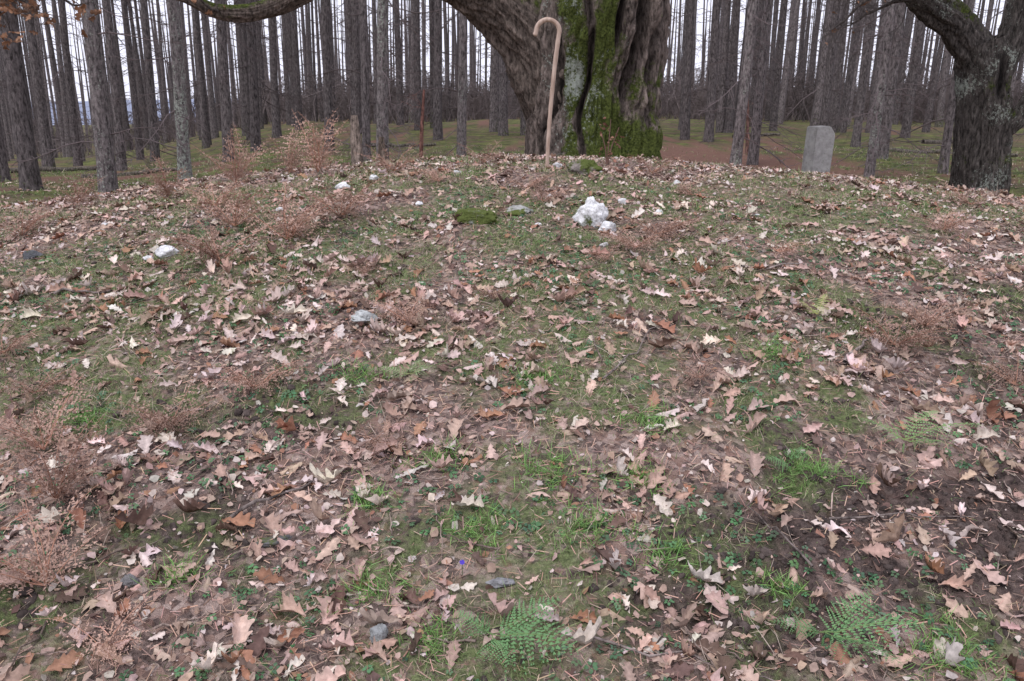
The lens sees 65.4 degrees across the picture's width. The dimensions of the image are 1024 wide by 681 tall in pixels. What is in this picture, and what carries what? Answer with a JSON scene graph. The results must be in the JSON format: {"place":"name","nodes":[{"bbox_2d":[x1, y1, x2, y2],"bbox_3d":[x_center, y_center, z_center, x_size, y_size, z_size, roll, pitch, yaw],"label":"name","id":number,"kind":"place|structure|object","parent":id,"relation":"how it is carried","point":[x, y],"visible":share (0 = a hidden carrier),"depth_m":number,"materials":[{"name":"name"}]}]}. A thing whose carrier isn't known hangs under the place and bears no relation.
{"place":"outdoors","nodes":[
{"label":"outdoors","id":0,"kind":"place"},
{"bbox_2d":[31,99,231,124],"bbox_3d":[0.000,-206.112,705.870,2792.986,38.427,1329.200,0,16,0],"label":"distant hills","id":1,"kind":"structure","parent":0,"point":[88,108],"depth_m":1025.86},
{"bbox_2d":[0,113,1023,680],"bbox_3d":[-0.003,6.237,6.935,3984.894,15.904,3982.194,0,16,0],"label":"ground","id":2,"kind":"structure","parent":0,"point":[478,135],"depth_m":2.88,"materials":[{"name":"soil"}]},
{"bbox_2d":[0,318,44,357],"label":"dead bracken","id":3,"kind":"object","parent":2,"relation":"on","point":[13,344],"visible":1,"depth_m":3.44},
{"bbox_2d":[0,13,55,181],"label":"larch tree","id":4,"kind":"object","parent":2,"relation":"on","point":[4,171],"visible":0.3,"depth_m":15.29,"materials":[{"name":"grey plant"}]},
{"bbox_2d":[0,204,60,240],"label":"dead bracken","id":5,"kind":"object","parent":2,"relation":"on","point":[29,227],"visible":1,"depth_m":5.21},
{"bbox_2d":[22,250,45,259],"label":"slate stone","id":6,"kind":"object","parent":2,"relation":"on","point":[29,254],"visible":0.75,"depth_m":4.57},
{"bbox_2d":[0,4,81,190],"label":"larch tree","id":7,"kind":"object","parent":2,"relation":"on","point":[30,179],"visible":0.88,"depth_m":12.10,"materials":[{"name":"brown plant"}]},
{"bbox_2d":[0,357,88,404],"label":"dead bracken","id":8,"kind":"object","parent":2,"relation":"on","point":[40,386],"visible":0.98,"depth_m":3.18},
{"bbox_2d":[0,373,91,467],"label":"dead bracken","id":9,"kind":"object","parent":2,"relation":"on","point":[31,441],"visible":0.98,"depth_m":2.83,"materials":[{"name":"dry fern fronds"},{"name":"dry stems"}]},
{"bbox_2d":[12,0,92,166],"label":"larch tree","id":10,"kind":"object","parent":2,"relation":"on","point":[42,111],"visible":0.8,"depth_m":20.50,"materials":[{"name":"grey plant"}]},
{"bbox_2d":[0,478,110,610],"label":"dead bracken","id":11,"kind":"object","parent":2,"relation":"on","point":[45,563],"visible":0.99,"depth_m":2.23,"materials":[{"name":"dry fern fronds"},{"name":"dry stems"}]},
{"bbox_2d":[0,418,114,516],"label":"dead bracken","id":12,"kind":"object","parent":2,"relation":"on","point":[59,490],"visible":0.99,"depth_m":2.50,"materials":[{"name":"dry fern fronds"},{"name":"dry stems"}]},
{"bbox_2d":[29,0,115,165],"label":"larch tree","id":13,"kind":"object","parent":2,"relation":"on","point":[70,95],"visible":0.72,"depth_m":26.58,"materials":[{"name":"grey plant"}]},
{"bbox_2d":[42,172,104,206],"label":"dead bracken","id":14,"kind":"object","parent":2,"relation":"on","point":[81,194],"visible":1,"depth_m":6.17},
{"bbox_2d":[34,589,164,670],"bbox_3d":[-1.022,0.740,2.065,0.292,0.126,0.268,11,20,34],"label":"dead bracken","id":15,"kind":"object","parent":2,"relation":"on","point":[100,643],"visible":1,"depth_m":2.04,"materials":[{"name":"dry fern fronds"},{"name":"dry stems"}]},
{"bbox_2d":[11,0,197,191],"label":"larch tree","id":16,"kind":"object","parent":2,"relation":"on","point":[103,142],"visible":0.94,"depth_m":11.78,"materials":[{"name":"brown plant"}]},
{"bbox_2d":[60,0,159,172],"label":"larch tree","id":17,"kind":"object","parent":2,"relation":"on","point":[117,108],"visible":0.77,"depth_m":18.65,"materials":[{"name":"grey plant"}]},
{"bbox_2d":[120,573,139,587],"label":"slate stone","id":18,"kind":"object","parent":2,"relation":"on","point":[127,580],"visible":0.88,"depth_m":2.24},
{"bbox_2d":[106,0,167,160],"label":"larch tree","id":19,"kind":"object","parent":2,"relation":"on","point":[133,92],"visible":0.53,"depth_m":29.37,"materials":[{"name":"grey plant"}]},
{"bbox_2d":[113,0,209,161],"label":"larch tree","id":20,"kind":"object","parent":2,"relation":"on","point":[151,110],"visible":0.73,"depth_m":23.52,"materials":[{"name":"grey plant"}]},
{"bbox_2d":[104,0,228,179],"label":"larch tree","id":21,"kind":"object","parent":2,"relation":"on","point":[180,111],"visible":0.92,"depth_m":13.99,"materials":[{"name":"brown plant"}]},
{"bbox_2d":[139,150,193,198],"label":"dead bracken","id":22,"kind":"object","parent":2,"relation":"on","point":[164,185],"visible":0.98,"depth_m":5.71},
{"bbox_2d":[155,245,178,257],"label":"white quartz stone","id":23,"kind":"object","parent":2,"relation":"on","point":[162,251],"visible":0.99,"depth_m":4.36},
{"bbox_2d":[108,371,230,443],"bbox_3d":[-1.211,0.239,2.921,0.346,0.171,0.409,12,20,36],"label":"dead bracken","id":24,"kind":"object","parent":2,"relation":"on","point":[167,424],"visible":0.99,"depth_m":2.88,"materials":[{"name":"dry fern fronds"},{"name":"dry stems"}]},
{"bbox_2d":[168,179,251,209],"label":"dead bracken","id":25,"kind":"object","parent":2,"relation":"on","point":[223,198],"visible":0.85,"depth_m":5.33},
{"bbox_2d":[150,223,283,271],"bbox_3d":[-1.564,-0.492,4.135,0.567,0.241,0.539,8,18,26],"label":"dead bracken","id":26,"kind":"object","parent":2,"relation":"on","point":[207,250],"visible":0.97,"depth_m":4.19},
{"bbox_2d":[167,0,288,161],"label":"larch tree","id":27,"kind":"object","parent":2,"relation":"on","point":[223,78],"visible":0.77,"depth_m":18.48,"materials":[{"name":"grey plant"}]},
{"bbox_2d":[178,184,282,233],"bbox_3d":[-1.696,-0.827,4.863,0.625,0.290,0.499,4,16,13],"label":"dead bracken","id":28,"kind":"object","parent":2,"relation":"on","point":[236,219],"visible":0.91,"depth_m":4.84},
{"bbox_2d":[192,124,272,182],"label":"dead bracken","id":29,"kind":"object","parent":2,"relation":"on","point":[240,174],"visible":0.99,"depth_m":6.16,"materials":[{"name":"dry dead fern fronds"},{"name":"dry leaves"}]},
{"bbox_2d":[202,358,311,408],"bbox_3d":[-1.003,0.148,3.098,0.440,0.156,0.290,-12,20,-37],"label":"dead bracken","id":30,"kind":"object","parent":2,"relation":"on","point":[250,385],"visible":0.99,"depth_m":3.09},
{"bbox_2d":[212,0,305,152],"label":"larch tree","id":31,"kind":"object","parent":2,"relation":"on","point":[254,87],"visible":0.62,"depth_m":21.48,"materials":[{"name":"grey plant"}]},
{"bbox_2d":[251,535,291,547],"bbox_3d":[-0.723,0.609,2.408,0.124,0.028,0.051,-5,17,-16],"label":"slate stone","id":32,"kind":"object","parent":2,"relation":"on","point":[267,542],"visible":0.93,"depth_m":2.40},
{"bbox_2d":[238,0,316,137],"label":"larch tree","id":33,"kind":"object","parent":2,"relation":"on","point":[276,119],"visible":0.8,"depth_m":26.34,"materials":[{"name":"grey plant"}]},
{"bbox_2d":[221,181,347,244],"bbox_3d":[-1.216,-0.733,4.595,0.704,0.338,0.535,9,19,30],"label":"dead bracken","id":34,"kind":"object","parent":2,"relation":"on","point":[295,228],"visible":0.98,"depth_m":4.58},
{"bbox_2d":[266,128,314,173],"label":"dead bracken","id":35,"kind":"object","parent":2,"relation":"on","point":[290,160],"visible":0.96,"depth_m":6.46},
{"bbox_2d":[262,9,336,130],"bbox_3d":[-7.819,-16.696,27.732,3.408,18.473,3.350,-15,22,-42],"label":"larch tree","id":36,"kind":"object","parent":2,"relation":"on","point":[297,80],"visible":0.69,"depth_m":29.36,"materials":[{"name":"grey plant"}]},
{"bbox_2d":[291,109,345,173],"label":"dead bracken","id":37,"kind":"object","parent":2,"relation":"on","point":[322,157],"visible":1,"depth_m":6.32,"materials":[{"name":"dry dead fern fronds"},{"name":"dry leaves"}]},
{"bbox_2d":[282,176,385,219],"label":"dead bracken","id":38,"kind":"object","parent":2,"relation":"on","point":[348,209],"visible":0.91,"depth_m":4.84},
{"bbox_2d":[0,0,671,159],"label":"oak tree","id":39,"kind":"object","parent":2,"relation":"on","point":[612,59],"visible":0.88,"depth_m":8.07,"materials":[{"name":"brown plant"}]},
{"bbox_2d":[297,0,376,151],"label":"larch tree","id":40,"kind":"object","parent":2,"relation":"on","point":[326,58],"visible":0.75,"depth_m":19.34,"materials":[{"name":"grey plant"}]},
{"bbox_2d":[343,115,367,164],"bbox_3d":[-2.704,-3.296,13.877,0.506,1.200,0.434,-8,18,-26],"label":"broken tree stump","id":41,"kind":"object","parent":2,"relation":"on","point":[355,142],"visible":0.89,"depth_m":13.72,"materials":[{"name":"wood"}]},
{"bbox_2d":[295,0,416,160],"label":"larch tree","id":42,"kind":"object","parent":2,"relation":"on","point":[365,89],"visible":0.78,"depth_m":17.53,"materials":[{"name":"grey plant"}]},
{"bbox_2d":[310,0,403,133],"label":"larch tree","id":43,"kind":"object","parent":2,"relation":"on","point":[356,103],"visible":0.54,"depth_m":26.22,"materials":[{"name":"grey plant"}]},
{"bbox_2d":[351,309,377,322],"bbox_3d":[-0.672,-0.107,3.567,0.131,0.055,0.142,-13,20,-37],"label":"flat pale stone","id":44,"kind":"object","parent":2,"relation":"on","point":[362,315],"visible":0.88,"depth_m":3.52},
{"bbox_2d":[350,253,381,276],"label":"dead bracken","id":45,"kind":"object","parent":2,"relation":"on","point":[364,269],"visible":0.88,"depth_m":4.09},
{"bbox_2d":[369,623,387,643],"bbox_3d":[-0.342,0.758,2.050,0.040,0.053,0.054,8,18,27],"label":"slate stone","id":46,"kind":"object","parent":2,"relation":"on","point":[379,631],"visible":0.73,"depth_m":2.04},
{"bbox_2d":[375,137,386,160],"bbox_3d":[-2.378,-3.248,14.441,0.308,0.850,0.292,0,16,0],"label":"broken tree stump","id":47,"kind":"object","parent":2,"relation":"on","point":[381,151],"visible":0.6,"depth_m":14.36,"materials":[{"name":"wood"}]},
{"bbox_2d":[353,416,410,456],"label":"dead bracken","id":48,"kind":"object","parent":2,"relation":"on","point":[375,440],"visible":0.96,"depth_m":2.82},
{"bbox_2d":[318,0,458,160],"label":"larch tree","id":49,"kind":"object","parent":2,"relation":"on","point":[382,127],"visible":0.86,"depth_m":14.40,"materials":[{"name":"grey plant"}]},
{"bbox_2d":[355,141,432,171],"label":"dead bracken","id":50,"kind":"object","parent":2,"relation":"on","point":[390,164],"visible":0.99,"depth_m":6.05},
{"bbox_2d":[362,291,432,327],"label":"dead bracken","id":51,"kind":"object","parent":2,"relation":"on","point":[412,313],"visible":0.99,"depth_m":3.52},
{"bbox_2d":[369,0,429,124],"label":"larch tree","id":52,"kind":"object","parent":2,"relation":"on","point":[399,55],"visible":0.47,"depth_m":32.16,"materials":[{"name":"grey plant"}]},
{"bbox_2d":[378,358,445,382],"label":"fern","id":53,"kind":"object","parent":2,"relation":"on","point":[414,367],"visible":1,"depth_m":3.16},
{"bbox_2d":[401,90,436,157],"bbox_3d":[-1.533,-3.294,13.140,0.616,1.604,0.626,13,20,38],"label":"sapling","id":54,"kind":"object","parent":2,"relation":"on","point":[421,133],"visible":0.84,"depth_m":13.10,"materials":[{"name":"brown plant"}]},
{"bbox_2d":[390,0,453,130],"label":"larch tree","id":55,"kind":"object","parent":2,"relation":"on","point":[417,68],"visible":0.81,"depth_m":28.30,"materials":[{"name":"grey plant"}]},
{"bbox_2d":[409,166,452,184],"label":"dead bracken","id":56,"kind":"object","parent":2,"relation":"on","point":[436,175],"visible":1,"depth_m":5.53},
{"bbox_2d":[389,12,480,156],"bbox_3d":[-0.701,-12.938,13.195,3.687,20.318,3.120,0,16,0],"label":"larch tree","id":57,"kind":"object","parent":2,"relation":"on","point":[462,94],"visible":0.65,"depth_m":15.53,"materials":[{"name":"grey plant"}]},
{"bbox_2d":[396,0,489,139],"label":"larch tree","id":58,"kind":"object","parent":2,"relation":"on","point":[437,110],"visible":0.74,"depth_m":23.42,"materials":[{"name":"grey plant"}]},
{"bbox_2d":[454,208,497,224],"bbox_3d":[-0.202,-0.685,4.498,0.254,0.117,0.167,0,16,0],"label":"mossy boulder","id":59,"kind":"object","parent":2,"relation":"on","point":[467,215],"visible":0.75,"depth_m":4.43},
{"bbox_2d":[456,140,504,163],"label":"dead bracken","id":60,"kind":"object","parent":2,"relation":"on","point":[485,157],"visible":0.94,"depth_m":6.24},
{"bbox_2d":[457,283,526,299],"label":"dead bracken","id":61,"kind":"object","parent":2,"relation":"on","point":[492,293],"visible":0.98,"depth_m":3.74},
{"bbox_2d":[473,42,519,135],"bbox_3d":[-0.103,-15.316,23.642,3.046,18.170,3.502,5,17,17],"label":"larch tree","id":62,"kind":"object","parent":2,"relation":"on","point":[503,96],"visible":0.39,"depth_m":25.46,"materials":[{"name":"grey plant"}]},
{"bbox_2d":[485,577,514,588],"bbox_3d":[-0.033,0.674,2.219,0.084,0.030,0.040,0,16,0],"label":"slate stone","id":63,"kind":"object","parent":2,"relation":"on","point":[496,582],"visible":1,"depth_m":2.21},
{"bbox_2d":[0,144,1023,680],"bbox_3d":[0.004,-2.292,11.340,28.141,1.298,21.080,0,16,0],"label":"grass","id":64,"kind":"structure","parent":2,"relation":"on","point":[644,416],"depth_m":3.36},
{"bbox_2d":[0,0,1023,165],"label":"distant larch trees","id":65,"kind":"object","parent":2,"relation":"on","point":[211,124],"visible":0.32,"depth_m":44.93,"materials":[{"name":"brown plant"}]},
{"bbox_2d":[0,186,1023,680],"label":"ground herbs","id":66,"kind":"object","parent":2,"relation":"on","point":[630,498],"visible":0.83,"depth_m":2.73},
{"bbox_2d":[0,214,1023,680],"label":"soil clods","id":67,"kind":"object","parent":2,"relation":"on","point":[738,622],"visible":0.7,"depth_m":2.43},
{"bbox_2d":[0,161,1023,680],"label":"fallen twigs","id":68,"kind":"object","parent":2,"relation":"on","point":[266,499],"visible":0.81,"depth_m":2.54,"materials":[{"name":"wood"}]},
{"bbox_2d":[0,152,1023,680],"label":"fallen oak leaves","id":69,"kind":"object","parent":2,"relation":"on","point":[248,660],"visible":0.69,"depth_m":3.05,"materials":[{"name":"brown plant"}]},
{"bbox_2d":[9,132,1017,177],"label":"fallen logs","id":70,"kind":"object","parent":2,"relation":"on","point":[79,168],"visible":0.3,"depth_m":19.76,"materials":[{"name":"wood"}]},
{"bbox_2d":[9,46,1023,158],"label":"undergrowth","id":71,"kind":"object","parent":2,"relation":"on","point":[476,104],"visible":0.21,"depth_m":46.84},
{"bbox_2d":[504,205,533,216],"bbox_3d":[0.044,-0.803,4.968,0.175,0.081,0.181,6,17,21],"label":"mossy boulder","id":72,"kind":"object","parent":2,"relation":"on","point":[515,210],"visible":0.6,"depth_m":4.92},
{"bbox_2d":[456,596,582,680],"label":"fern","id":73,"kind":"object","parent":2,"relation":"on","point":[519,633],"visible":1,"depth_m":1.98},
{"bbox_2d":[506,173,554,189],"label":"dead bracken","id":74,"kind":"object","parent":2,"relation":"on","point":[535,182],"visible":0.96,"depth_m":5.41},
{"bbox_2d":[533,17,561,167],"bbox_3d":[0.259,-1.781,5.991,0.212,1.208,0.036,0,16,0],"label":"walking cane","id":75,"kind":"object","parent":2,"relation":"on","point":[540,22],"visible":0.95,"depth_m":5.92,"materials":[{"name":"brown wood"}]},
{"bbox_2d":[521,186,575,202],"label":"dead bracken","id":76,"kind":"object","parent":2,"relation":"on","point":[547,197],"visible":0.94,"depth_m":5.15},
{"bbox_2d":[566,159,602,175],"bbox_3d":[0.508,-1.211,5.628,0.264,0.136,0.160,-3,16,-9],"label":"mossy boulder","id":77,"kind":"object","parent":2,"relation":"on","point":[582,166],"visible":0.8,"depth_m":5.58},
{"bbox_2d":[572,196,608,227],"bbox_3d":[0.471,-0.729,4.701,0.209,0.234,0.153,-11,19,-33],"label":"white boulder","id":78,"kind":"object","parent":2,"relation":"on","point":[591,211],"visible":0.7,"depth_m":4.65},
{"bbox_2d":[581,243,617,261],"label":"dead bracken","id":79,"kind":"object","parent":2,"relation":"on","point":[604,256],"visible":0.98,"depth_m":4.12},
{"bbox_2d":[599,117,623,164],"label":"dead seedling","id":80,"kind":"object","parent":2,"relation":"on","point":[608,151],"visible":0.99,"depth_m":6.50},
{"bbox_2d":[592,227,673,253],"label":"dead bracken","id":81,"kind":"object","parent":2,"relation":"on","point":[639,242],"visible":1,"depth_m":4.23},
{"bbox_2d":[628,154,683,174],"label":"dead bracken","id":82,"kind":"object","parent":2,"relation":"on","point":[656,170],"visible":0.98,"depth_m":6.23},
{"bbox_2d":[620,214,704,238],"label":"dead bracken","id":83,"kind":"object","parent":2,"relation":"on","point":[667,226],"visible":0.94,"depth_m":4.47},
{"bbox_2d":[659,0,715,129],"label":"larch tree","id":84,"kind":"object","parent":2,"relation":"on","point":[684,47],"visible":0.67,"depth_m":29.36,"materials":[{"name":"grey plant"}]},
{"bbox_2d":[663,359,726,384],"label":"dead bracken","id":85,"kind":"object","parent":2,"relation":"on","point":[689,374],"visible":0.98,"depth_m":3.18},
{"bbox_2d":[675,182,720,196],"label":"dead bracken","id":86,"kind":"object","parent":2,"relation":"on","point":[688,192],"visible":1,"depth_m":5.36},
{"bbox_2d":[673,0,756,143],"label":"larch tree","id":87,"kind":"object","parent":2,"relation":"on","point":[709,116],"visible":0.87,"depth_m":23.38,"materials":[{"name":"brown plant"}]},
{"bbox_2d":[709,0,768,132],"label":"larch tree","id":88,"kind":"object","parent":2,"relation":"on","point":[728,126],"visible":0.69,"depth_m":27.37,"materials":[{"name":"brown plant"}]},
{"bbox_2d":[692,0,798,169],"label":"larch tree","id":89,"kind":"object","parent":2,"relation":"on","point":[743,95],"visible":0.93,"depth_m":15.55,"materials":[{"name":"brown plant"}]},
{"bbox_2d":[745,99,752,154],"bbox_3d":[5.740,-5.189,19.305,0.557,1.549,0.601,0,16,0],"label":"sapling","id":90,"kind":"object","parent":2,"relation":"on","point":[747,136],"visible":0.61,"depth_m":19.32,"materials":[{"name":"brown plant"}]},
{"bbox_2d":[694,0,807,164],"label":"larch tree","id":91,"kind":"object","parent":2,"relation":"on","point":[752,156],"visible":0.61,"depth_m":16.54,"materials":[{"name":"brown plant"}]},
{"bbox_2d":[733,0,813,130],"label":"larch tree","id":92,"kind":"object","parent":2,"relation":"on","point":[778,73],"visible":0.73,"depth_m":29.30,"materials":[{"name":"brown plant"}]},
{"bbox_2d":[761,446,806,471],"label":"fern","id":93,"kind":"object","parent":2,"relation":"on","point":[792,456],"visible":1,"depth_m":2.73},
{"bbox_2d":[760,238,817,258],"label":"dead bracken","id":94,"kind":"object","parent":2,"relation":"on","point":[789,249],"visible":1,"depth_m":4.22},
{"bbox_2d":[802,126,834,172],"bbox_3d":[4.253,-2.444,11.154,0.310,1.079,0.240,-2,17,-14],"label":"stone marker","id":95,"kind":"object","parent":2,"relation":"on","point":[818,148],"visible":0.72,"depth_m":11.00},
{"bbox_2d":[791,0,867,132],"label":"larch tree","id":96,"kind":"object","parent":2,"relation":"on","point":[825,107],"visible":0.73,"depth_m":26.34,"materials":[{"name":"grey plant"}]},
{"bbox_2d":[773,591,928,666],"bbox_3d":[0.865,0.745,2.027,0.265,0.116,0.312,-14,21,-40],"label":"fern","id":97,"kind":"object","parent":2,"relation":"on","point":[848,636],"visible":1,"depth_m":2.03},
{"bbox_2d":[800,1,939,161],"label":"larch tree","id":98,"kind":"object","parent":2,"relation":"on","point":[891,84],"visible":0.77,"depth_m":17.64,"materials":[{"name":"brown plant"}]},
{"bbox_2d":[831,0,917,146],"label":"larch tree","id":99,"kind":"object","parent":2,"relation":"on","point":[860,103],"visible":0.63,"depth_m":21.53,"materials":[{"name":"grey plant"}]},
{"bbox_2d":[831,0,940,177],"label":"larch tree","id":100,"kind":"object","parent":2,"relation":"on","point":[874,138],"visible":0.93,"depth_m":14.06,"materials":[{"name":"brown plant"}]},
{"bbox_2d":[841,302,954,359],"bbox_3d":[1.620,-0.042,3.365,0.444,0.212,0.491,0,16,0],"label":"dead bracken","id":101,"kind":"object","parent":2,"relation":"on","point":[911,339],"visible":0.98,"depth_m":3.34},
{"bbox_2d":[869,16,945,137],"bbox_3d":[12.712,-14.740,23.629,2.546,17.245,3.241,-10,19,-31],"label":"larch tree","id":102,"kind":"object","parent":2,"relation":"on","point":[906,123],"visible":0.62,"depth_m":25.41,"materials":[{"name":"grey plant"}]},
{"bbox_2d":[803,0,1023,193],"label":"oak tree","id":103,"kind":"object","parent":2,"relation":"on","point":[988,121],"visible":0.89,"depth_m":11.21,"materials":[{"name":"brown plant"}]},
{"bbox_2d":[859,410,980,451],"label":"fern","id":104,"kind":"object","parent":2,"relation":"on","point":[917,434],"visible":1,"depth_m":2.82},
{"bbox_2d":[860,0,1004,175],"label":"larch tree","id":105,"kind":"object","parent":2,"relation":"on","point":[944,159],"visible":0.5,"depth_m":14.76,"materials":[{"name":"grey plant"}]},
{"bbox_2d":[880,296,986,331],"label":"dead bracken","id":106,"kind":"object","parent":2,"relation":"on","point":[927,321],"visible":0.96,"depth_m":3.53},
{"bbox_2d":[909,208,971,234],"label":"dead bracken","id":107,"kind":"object","parent":2,"relation":"on","point":[951,225],"visible":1,"depth_m":4.78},
{"bbox_2d":[937,180,1008,205],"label":"dead bracken","id":108,"kind":"object","parent":2,"relation":"on","point":[966,199],"visible":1,"depth_m":5.56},
{"bbox_2d":[967,343,1023,391],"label":"dead bracken","id":109,"kind":"object","parent":2,"relation":"on","point":[1011,377],"visible":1,"depth_m":3.21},
{"bbox_2d":[0,160,1023,680],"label":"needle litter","id":110,"kind":"object","parent":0,"point":[512,430],"visible":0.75,"depth_m":2.86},
{"bbox_2d":[18,0,1023,100],"label":"sky","id":111,"kind":"structure","parent":0,"point":[699,26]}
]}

